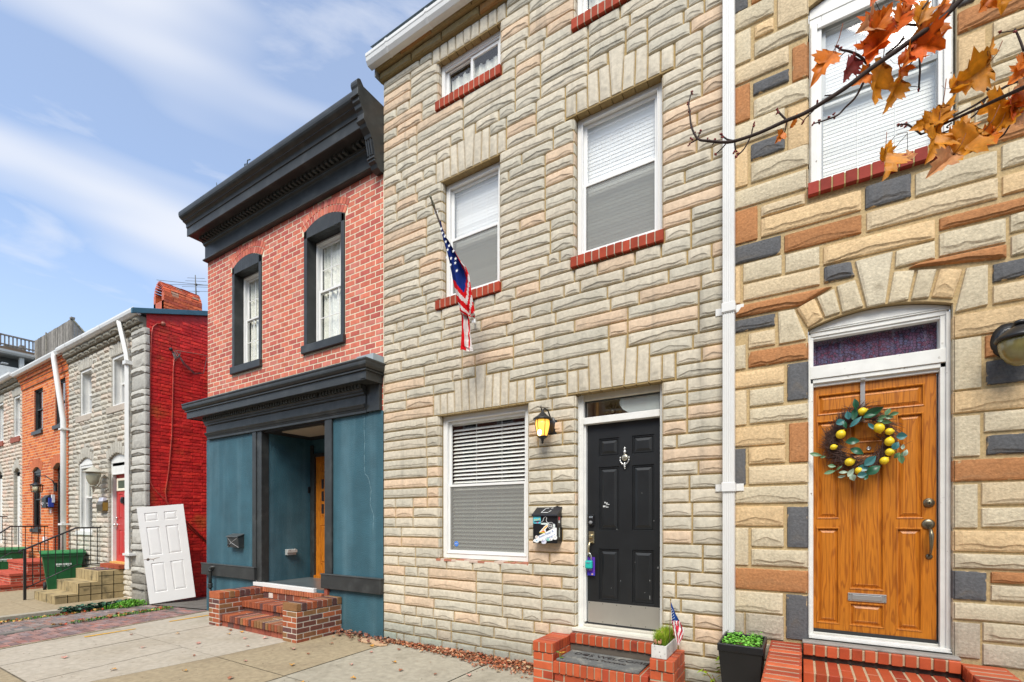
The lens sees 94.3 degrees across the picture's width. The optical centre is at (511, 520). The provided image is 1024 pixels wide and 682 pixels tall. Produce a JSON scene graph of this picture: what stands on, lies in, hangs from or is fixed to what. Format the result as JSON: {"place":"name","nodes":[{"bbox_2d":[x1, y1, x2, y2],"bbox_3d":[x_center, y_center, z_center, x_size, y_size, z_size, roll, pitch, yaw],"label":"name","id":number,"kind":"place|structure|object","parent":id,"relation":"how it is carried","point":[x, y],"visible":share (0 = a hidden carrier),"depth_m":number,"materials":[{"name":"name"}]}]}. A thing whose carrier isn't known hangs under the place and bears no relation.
{"place":"outdoors","nodes":[
{"label":"outdoors","id":0,"kind":"place"},
{"bbox_2d":[0,516,7,539],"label":"stair railing","id":1,"kind":"object","parent":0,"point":[2,527],"visible":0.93,"depth_m":15.30,"materials":[{"name":"black metal"}]},
{"bbox_2d":[0,588,130,615],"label":"pavement","id":2,"kind":"structure","parent":0,"point":[12,602],"depth_m":9.91,"materials":[{"name":"beige concrete"}]},
{"bbox_2d":[0,547,24,569],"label":"wheelie bin","id":3,"kind":"object","parent":2,"relation":"on","point":[4,564],"visible":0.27,"depth_m":13.50,"materials":[{"name":"green plastic"}]},
{"bbox_2d":[0,558,45,591],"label":"brick stoop","id":4,"kind":"object","parent":2,"relation":"on","point":[11,577],"visible":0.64,"depth_m":12.01,"materials":[{"name":"red brick"}]},
{"bbox_2d":[0,526,47,558],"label":"stair railing","id":5,"kind":"object","parent":2,"relation":"on","point":[25,538],"visible":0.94,"depth_m":12.96,"materials":[{"name":"black metal"}]},
{"bbox_2d":[18,527,101,599],"bbox_3d":[-10.304,0.976,10.886,0.044,1.629,1.452,0,0,31],"label":"stair railing","id":6,"kind":"object","parent":2,"relation":"on","point":[24,550],"visible":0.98,"depth_m":10.68,"materials":[{"name":"black metal"}]},
{"bbox_2d":[39,549,85,589],"bbox_3d":[-11.085,1.235,11.704,0.826,1.010,0.800,0,0,43],"label":"wheelie bin","id":7,"kind":"object","parent":2,"relation":"on","point":[50,583],"visible":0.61,"depth_m":11.44,"materials":[{"name":"green plastic"}]},
{"bbox_2d":[34,567,124,604],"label":"concrete steps","id":8,"kind":"structure","parent":2,"relation":"on","point":[86,585],"depth_m":10.41,"materials":[{"name":"beige concrete"}]},
{"bbox_2d":[84,567,112,570],"bbox_3d":[-9.414,1.106,10.866,0.800,0.016,0.360,0,0,31],"label":"doormat","id":9,"kind":"object","parent":8,"relation":"on","point":[98,568],"visible":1,"depth_m":10.81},
{"bbox_2d":[0,605,207,648],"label":"brick paving","id":10,"kind":"structure","parent":0,"point":[46,634],"depth_m":7.92,"materials":[{"name":"red brick"}]},
{"bbox_2d":[0,604,139,622],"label":"weeds","id":11,"kind":"object","parent":10,"relation":"on","point":[55,614],"visible":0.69,"depth_m":8.99,"materials":[{"name":"green plant"}]},
{"bbox_2d":[0,608,161,634],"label":"granite strip","id":12,"kind":"object","parent":10,"relation":"on","point":[27,629],"visible":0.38,"depth_m":7.60,"materials":[{"name":"stone"}]},
{"bbox_2d":[0,605,172,624],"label":"leaf litter","id":13,"kind":"object","parent":10,"relation":"on","point":[108,615],"visible":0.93,"depth_m":8.67,"materials":[{"name":"brown plant"}]},
{"bbox_2d":[57,598,136,612],"bbox_3d":[-8.382,1.731,9.660,0.284,0.138,1.260,0,0,31],"label":"ivy","id":14,"kind":"object","parent":10,"relation":"on","point":[89,605],"visible":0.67,"depth_m":9.49,"materials":[{"name":"green plant"}]},
{"bbox_2d":[0,610,208,648],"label":"kerb strip","id":15,"kind":"object","parent":10,"relation":"on","point":[89,632],"visible":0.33,"depth_m":6.90,"materials":[{"name":"beige concrete"}]},
{"bbox_2d":[71,606,172,622],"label":"weeds","id":16,"kind":"object","parent":10,"relation":"on","point":[124,614],"visible":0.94,"depth_m":8.66,"materials":[{"name":"green plant"}]},
{"bbox_2d":[103,599,148,608],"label":"weeds","id":17,"kind":"object","parent":10,"relation":"on","point":[128,602],"visible":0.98,"depth_m":9.84,"materials":[{"name":"green plant"}]},
{"bbox_2d":[0,611,285,681],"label":"pavement","id":18,"kind":"structure","parent":0,"point":[214,640],"depth_m":5.98,"materials":[{"name":"concrete"}]},
{"bbox_2d":[84,615,207,636],"bbox_3d":[-5.600,1.633,7.403,0.189,0.016,1.754,0,0,22],"label":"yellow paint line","id":19,"kind":"object","parent":18,"relation":"on","point":[135,628],"visible":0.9,"depth_m":7.00,"materials":[{"name":"yellow paint"}]},
{"bbox_2d":[209,586,341,642],"bbox_3d":[-3.568,1.385,7.247,2.234,0.570,0.911,0,0,31],"label":"brick stoop","id":20,"kind":"object","parent":18,"relation":"on","point":[292,616],"visible":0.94,"depth_m":6.93,"materials":[{"name":"red brick"}]},
{"bbox_2d":[331,628,396,643],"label":"leaf litter","id":21,"kind":"object","parent":18,"relation":"on","point":[366,635],"visible":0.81,"depth_m":6.50,"materials":[{"name":"brown plant"}]},
{"bbox_2d":[151,596,206,608],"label":"alley","id":22,"kind":"structure","parent":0,"point":[199,603],"depth_m":10.08,"materials":[{"name":"concrete"}]},
{"bbox_2d":[137,504,195,603],"bbox_3d":[-7.459,0.711,10.257,1.051,2.141,0.132,0,0,-29],"label":"loose door","id":23,"kind":"structure","parent":22,"relation":"on","point":[166,552],"depth_m":10.24,"materials":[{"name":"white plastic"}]},
{"bbox_2d":[0,625,491,681],"bbox_3d":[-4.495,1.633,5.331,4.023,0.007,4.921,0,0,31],"label":"pavement","id":24,"kind":"structure","parent":0,"point":[279,659],"depth_m":5.36,"materials":[{"name":"beige concrete"}]},
{"bbox_2d":[371,641,387,646],"bbox_3d":[-1.721,1.616,6.212,0.245,0.020,0.158,0,0,31],"label":"stone shard","id":25,"kind":"object","parent":24,"relation":"on","point":[377,643],"visible":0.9,"depth_m":6.18,"materials":[{"name":"beige stone"}]},
{"bbox_2d":[360,638,374,642],"bbox_3d":[-1.937,1.616,6.363,0.300,0.020,0.156,0,0,31],"label":"stone shard","id":26,"kind":"object","parent":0,"point":[363,640],"visible":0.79,"depth_m":6.34,"materials":[{"name":"beige stone"}]},
{"bbox_2d":[268,643,533,681],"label":"pavement","id":27,"kind":"structure","parent":0,"point":[416,665],"depth_m":5.15,"materials":[{"name":"grey concrete"}]},
{"bbox_2d":[386,639,533,677],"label":"leaf litter","id":28,"kind":"object","parent":27,"relation":"on","point":[456,652],"visible":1,"depth_m":5.50,"materials":[{"name":"brown plant"}]},
{"bbox_2d":[533,632,684,681],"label":"brick stoop","id":29,"kind":"object","parent":27,"relation":"on","point":[548,666],"visible":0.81,"depth_m":4.61,"materials":[{"name":"red brick"}]},
{"bbox_2d":[556,650,649,673],"bbox_3d":[0.878,1.355,4.571,0.819,0.024,0.380,0,0,31],"label":"doormat","id":30,"kind":"object","parent":29,"relation":"on","point":[623,664],"visible":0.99,"depth_m":4.53,"materials":[{"name":"rubber"}]},
{"bbox_2d":[649,624,676,659],"bbox_3d":[1.384,1.080,4.292,0.226,0.240,0.470,0,0,31],"label":"planter box","id":31,"kind":"object","parent":29,"relation":"on","point":[662,647],"visible":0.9,"depth_m":4.14,"materials":[{"name":"white concrete"}]},
{"bbox_2d":[669,598,683,644],"bbox_3d":[1.445,0.907,4.173,0.128,0.445,0.033,0,0,31],"label":"flag","id":32,"kind":"object","parent":31,"relation":"in","point":[678,630],"visible":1,"depth_m":4.18,"materials":[{"name":"fabric"}]},
{"bbox_2d":[697,656,720,681],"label":"plant","id":33,"kind":"object","parent":27,"relation":"on","point":[707,674],"visible":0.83,"depth_m":4.05,"materials":[{"name":"green plant"}]},
{"bbox_2d":[717,630,766,681],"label":"planter","id":34,"kind":"object","parent":27,"relation":"on","point":[741,657],"visible":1,"depth_m":3.71,"materials":[{"name":"black plastic"}]},
{"bbox_2d":[687,0,1023,180],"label":"maple tree","id":35,"kind":"object","parent":27,"relation":"on","point":[960,139],"visible":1,"depth_m":1.72,"materials":[{"name":"orange plant"}]},
{"bbox_2d":[735,0,1023,681],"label":"row house","id":36,"kind":"structure","parent":27,"relation":"on","point":[852,268],"depth_m":3.74,"materials":[{"name":"stone"}]},
{"bbox_2d":[813,373,936,643],"bbox_3d":[2.853,-0.090,3.764,0.784,2.040,0.126,0,0,31],"label":"door","id":37,"kind":"structure","parent":36,"relation":"in","point":[874,538],"depth_m":3.76,"materials":[{"name":"brown wood"}]},
{"bbox_2d":[810,378,907,480],"bbox_3d":[2.736,-0.718,3.745,0.660,0.819,0.172,0,0,31],"label":"wreath","id":38,"kind":"object","parent":37,"relation":"hanging from","point":[856,414],"visible":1,"depth_m":3.72,"materials":[{"name":"green plant"}]},
{"bbox_2d":[808,0,953,182],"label":"window","id":39,"kind":"structure","parent":36,"relation":"in","point":[855,138],"depth_m":3.83,"materials":[{"name":"white plastic"}]},
{"bbox_2d":[990,319,1023,365],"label":"wall lantern","id":40,"kind":"object","parent":36,"relation":"attached to","point":[1007,343],"depth_m":3.14,"materials":[{"name":"black metal"}]},
{"bbox_2d":[761,638,1021,681],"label":"brick stoop","id":41,"kind":"object","parent":27,"relation":"on","point":[816,660],"visible":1,"depth_m":3.49,"materials":[{"name":"red brick"}]},
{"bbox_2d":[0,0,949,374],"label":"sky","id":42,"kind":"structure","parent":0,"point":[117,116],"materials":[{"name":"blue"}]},
{"bbox_2d":[154,594,949,653],"bbox_3d":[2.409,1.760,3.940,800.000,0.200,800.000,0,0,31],"label":"ground","id":43,"kind":"structure","parent":0,"point":[588,626],"depth_m":7.24,"materials":[{"name":"grey concrete"}]},
{"bbox_2d":[0,372,21,546],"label":"row house","id":44,"kind":"structure","parent":43,"relation":"on","point":[10,448],"depth_m":15.18,"materials":[{"name":"stone"}]},
{"bbox_2d":[0,403,3,440],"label":"window","id":45,"kind":"structure","parent":44,"relation":"in","point":[1,405],"depth_m":16.17,"materials":[{"name":"white wood"}]},
{"bbox_2d":[15,395,20,436],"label":"window","id":46,"kind":"structure","parent":44,"relation":"in","point":[17,399],"depth_m":15.16,"materials":[{"name":"white wood"}]},
{"bbox_2d":[0,346,34,375],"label":"house","id":47,"kind":"structure","parent":43,"relation":"on","point":[12,359],"depth_m":17.41,"materials":[{"name":"white wood"}]},
{"bbox_2d":[0,333,33,351],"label":"deck railing","id":48,"kind":"object","parent":47,"relation":"on","point":[21,347],"visible":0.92,"depth_m":17.37,"materials":[{"name":"grey wood"}]},
{"bbox_2d":[34,317,84,360],"bbox_3d":[-16.056,-6.000,16.968,3.900,1.460,0.640,0,0,31],"label":"privacy fence","id":49,"kind":"object","parent":47,"relation":"on","point":[53,339],"visible":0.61,"depth_m":16.52,"materials":[{"name":"grey wood"}]},
{"bbox_2d":[11,350,70,557],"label":"row house","id":50,"kind":"structure","parent":43,"relation":"on","point":[43,381],"depth_m":13.52,"materials":[{"name":"brick"}]},
{"bbox_2d":[29,468,40,531],"bbox_3d":[-13.896,-0.610,14.164,0.830,1.920,0.530,0,0,31],"label":"window","id":51,"kind":"structure","parent":50,"relation":"in","point":[37,496],"depth_m":14.18,"materials":[{"name":"grey paint"}]},
{"bbox_2d":[31,387,42,435],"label":"window","id":52,"kind":"structure","parent":50,"relation":"in","point":[38,393],"depth_m":14.11,"materials":[{"name":"grey paint"}]},
{"bbox_2d":[30,475,56,492],"bbox_3d":[-12.891,-0.996,13.135,0.733,0.472,0.245,0,0,-4],"label":"wall lantern","id":53,"kind":"object","parent":50,"relation":"attached to","point":[36,486],"depth_m":13.06,"materials":[{"name":"black metal"}]},
{"bbox_2d":[41,495,54,507],"bbox_3d":[-12.924,-0.525,13.215,0.460,0.370,0.175,0,0,31],"label":"mailbox","id":54,"kind":"object","parent":50,"relation":"attached to","point":[47,501],"visible":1,"depth_m":13.13,"materials":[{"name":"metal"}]},
{"bbox_2d":[52,378,64,429],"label":"window","id":55,"kind":"structure","parent":50,"relation":"in","point":[57,426],"depth_m":13.17,"materials":[{"name":"grey paint"}]},
{"bbox_2d":[0,600,139,620],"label":"kerb","id":56,"kind":"structure","parent":43,"relation":"on","point":[24,615],"depth_m":8.89,"materials":[{"name":"grey concrete"}]},
{"bbox_2d":[55,281,207,604],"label":"row house","id":57,"kind":"structure","parent":43,"relation":"on","point":[138,377],"depth_m":10.94,"materials":[{"name":"stone"}]},
{"bbox_2d":[81,367,91,415],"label":"window","id":58,"kind":"structure","parent":57,"relation":"in","point":[86,385],"depth_m":12.26,"materials":[{"name":"white wood"}]},
{"bbox_2d":[80,458,92,530],"bbox_3d":[-10.515,-0.655,12.246,1.320,1.850,0.655,0,0,31],"label":"window","id":59,"kind":"structure","parent":57,"relation":"in","point":[86,494],"depth_m":12.31,"materials":[{"name":"white wood"}]},
{"bbox_2d":[82,465,111,491],"bbox_3d":[-9.768,-0.974,11.130,0.520,0.632,0.440,0,0,31],"label":"wall lantern","id":60,"kind":"object","parent":57,"relation":"attached to","point":[93,476],"depth_m":11.10,"materials":[{"name":"beige glass"}]},
{"bbox_2d":[96,497,107,510],"bbox_3d":[-9.762,-0.375,11.307,0.345,0.330,0.130,0,0,31],"label":"mailbox","id":61,"kind":"object","parent":57,"relation":"attached to","point":[102,504],"visible":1,"depth_m":11.24,"materials":[{"name":"silver metal"}]},
{"bbox_2d":[113,353,123,405],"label":"window","id":62,"kind":"structure","parent":57,"relation":"in","point":[118,369],"depth_m":11.24,"materials":[{"name":"white wood"}]},
{"bbox_2d":[113,474,124,561],"bbox_3d":[-9.123,-0.055,11.110,0.760,2.050,0.130,0,0,31],"label":"door","id":63,"kind":"structure","parent":57,"relation":"in","point":[120,479],"depth_m":11.21,"materials":[{"name":"red wood"}]},
{"bbox_2d":[160,275,207,294],"bbox_3d":[-8.306,-5.530,12.483,2.237,1.720,0.247,0,0,4],"label":"antenna","id":64,"kind":"object","parent":57,"relation":"attached to","point":[196,284],"visible":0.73,"depth_m":12.48,"materials":[{"name":"grey metal"}]},
{"bbox_2d":[178,78,385,638],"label":"row house","id":65,"kind":"structure","parent":43,"relation":"on","point":[287,232],"depth_m":7.46,"materials":[{"name":"brick"}]},
{"bbox_2d":[226,533,243,547],"bbox_3d":[-4.831,0.353,8.287,0.370,0.244,0.138,0,0,31],"label":"letterbox","id":66,"kind":"object","parent":65,"relation":"attached to","point":[235,540],"visible":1,"depth_m":8.22,"materials":[{"name":"grey paint"}]},
{"bbox_2d":[230,253,261,374],"bbox_3d":[-4.400,-3.579,8.517,0.945,1.998,0.815,0,0,31],"label":"window","id":67,"kind":"structure","parent":65,"relation":"in","point":[247,273],"depth_m":8.44,"materials":[{"name":"grey paint"}]},
{"bbox_2d":[316,456,324,574],"bbox_3d":[-3.186,-0.075,8.456,0.900,2.150,0.052,0,0,31],"label":"porch door","id":68,"kind":"structure","parent":65,"relation":"in","point":[320,461],"depth_m":8.61,"materials":[{"name":"brown wood"}]},
{"bbox_2d":[301,212,345,354],"bbox_3d":[-2.640,-3.574,7.441,0.990,2.008,0.815,0,0,31],"label":"window","id":69,"kind":"structure","parent":65,"relation":"in","point":[324,239],"depth_m":7.36,"materials":[{"name":"grey paint"}]},
{"bbox_2d":[365,0,743,681],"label":"row house","id":70,"kind":"structure","parent":43,"relation":"on","point":[561,172],"depth_m":5.09,"materials":[{"name":"stone"}]},
{"bbox_2d":[430,195,476,350],"bbox_3d":[-0.544,-2.650,5.272,0.331,1.561,0.813,0,0,31],"label":"flag","id":71,"kind":"object","parent":70,"relation":"attached to","point":[461,279],"visible":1,"depth_m":5.22,"materials":[{"name":"cloth"},{"name":"black metal"}]},
{"bbox_2d":[442,31,500,96],"bbox_3d":[-0.370,-5.520,6.003,0.925,0.700,0.500,0,0,31],"label":"window","id":72,"kind":"structure","parent":70,"relation":"in","point":[486,55],"depth_m":5.89,"materials":[{"name":"white plastic"}]},
{"bbox_2d":[446,162,499,296],"bbox_3d":[-0.453,-3.490,6.096,1.755,1.670,0.558,0,0,31],"label":"window","id":73,"kind":"structure","parent":70,"relation":"in","point":[473,201],"depth_m":5.89,"materials":[{"name":"white plastic"}]},
{"bbox_2d":[443,405,527,561],"bbox_3d":[-0.315,-0.420,6.011,2.180,1.990,0.558,0,0,31],"label":"window","id":74,"kind":"structure","parent":70,"relation":"in","point":[485,454],"depth_m":5.93,"materials":[{"name":"white plastic"}]},
{"bbox_2d":[533,406,556,443],"bbox_3d":[0.339,-1.012,5.048,0.208,0.408,0.269,0,0,31],"label":"wall lantern","id":75,"kind":"object","parent":70,"relation":"attached to","point":[544,424],"depth_m":4.98,"materials":[{"name":"black metal"}]},
{"bbox_2d":[532,506,561,543],"bbox_3d":[0.378,0.049,5.093,0.306,0.406,0.144,0,0,31],"label":"mailbox","id":76,"kind":"object","parent":70,"relation":"attached to","point":[547,524],"visible":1,"depth_m":5.04,"materials":[{"name":"black plastic"}]},
{"bbox_2d":[585,553,592,568],"bbox_3d":[0.809,0.423,4.997,0.077,0.169,0.046,0,0,31],"label":"lockbox","id":77,"kind":"object","parent":70,"relation":"hanging from","point":[588,564],"visible":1,"depth_m":4.98,"materials":[{"name":"teal plastic"}]},
{"bbox_2d":[577,0,604,16],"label":"window","id":78,"kind":"structure","parent":70,"relation":"in","point":[582,5],"depth_m":5.05,"materials":[{"name":"white plastic"}]},
{"bbox_2d":[578,82,661,254],"bbox_3d":[1.099,-3.515,5.147,1.804,1.700,0.558,0,0,31],"label":"window","id":79,"kind":"structure","parent":70,"relation":"in","point":[620,145],"depth_m":4.93,"materials":[{"name":"white plastic"}]},
{"bbox_2d":[587,418,659,631],"bbox_3d":[1.136,0.043,4.866,0.790,2.117,0.128,0,0,31],"label":"door","id":80,"kind":"structure","parent":70,"relation":"in","point":[623,458],"depth_m":4.88,"materials":[{"name":"wood"}]},
{"bbox_2d":[587,557,594,575],"bbox_3d":[0.837,0.487,5.028,0.086,0.195,0.006,0,0,31],"label":"door hanger","id":81,"kind":"object","parent":80,"relation":"hanging from","point":[591,571],"depth_m":5.02,"materials":[{"name":"purple paper"}]}
]}

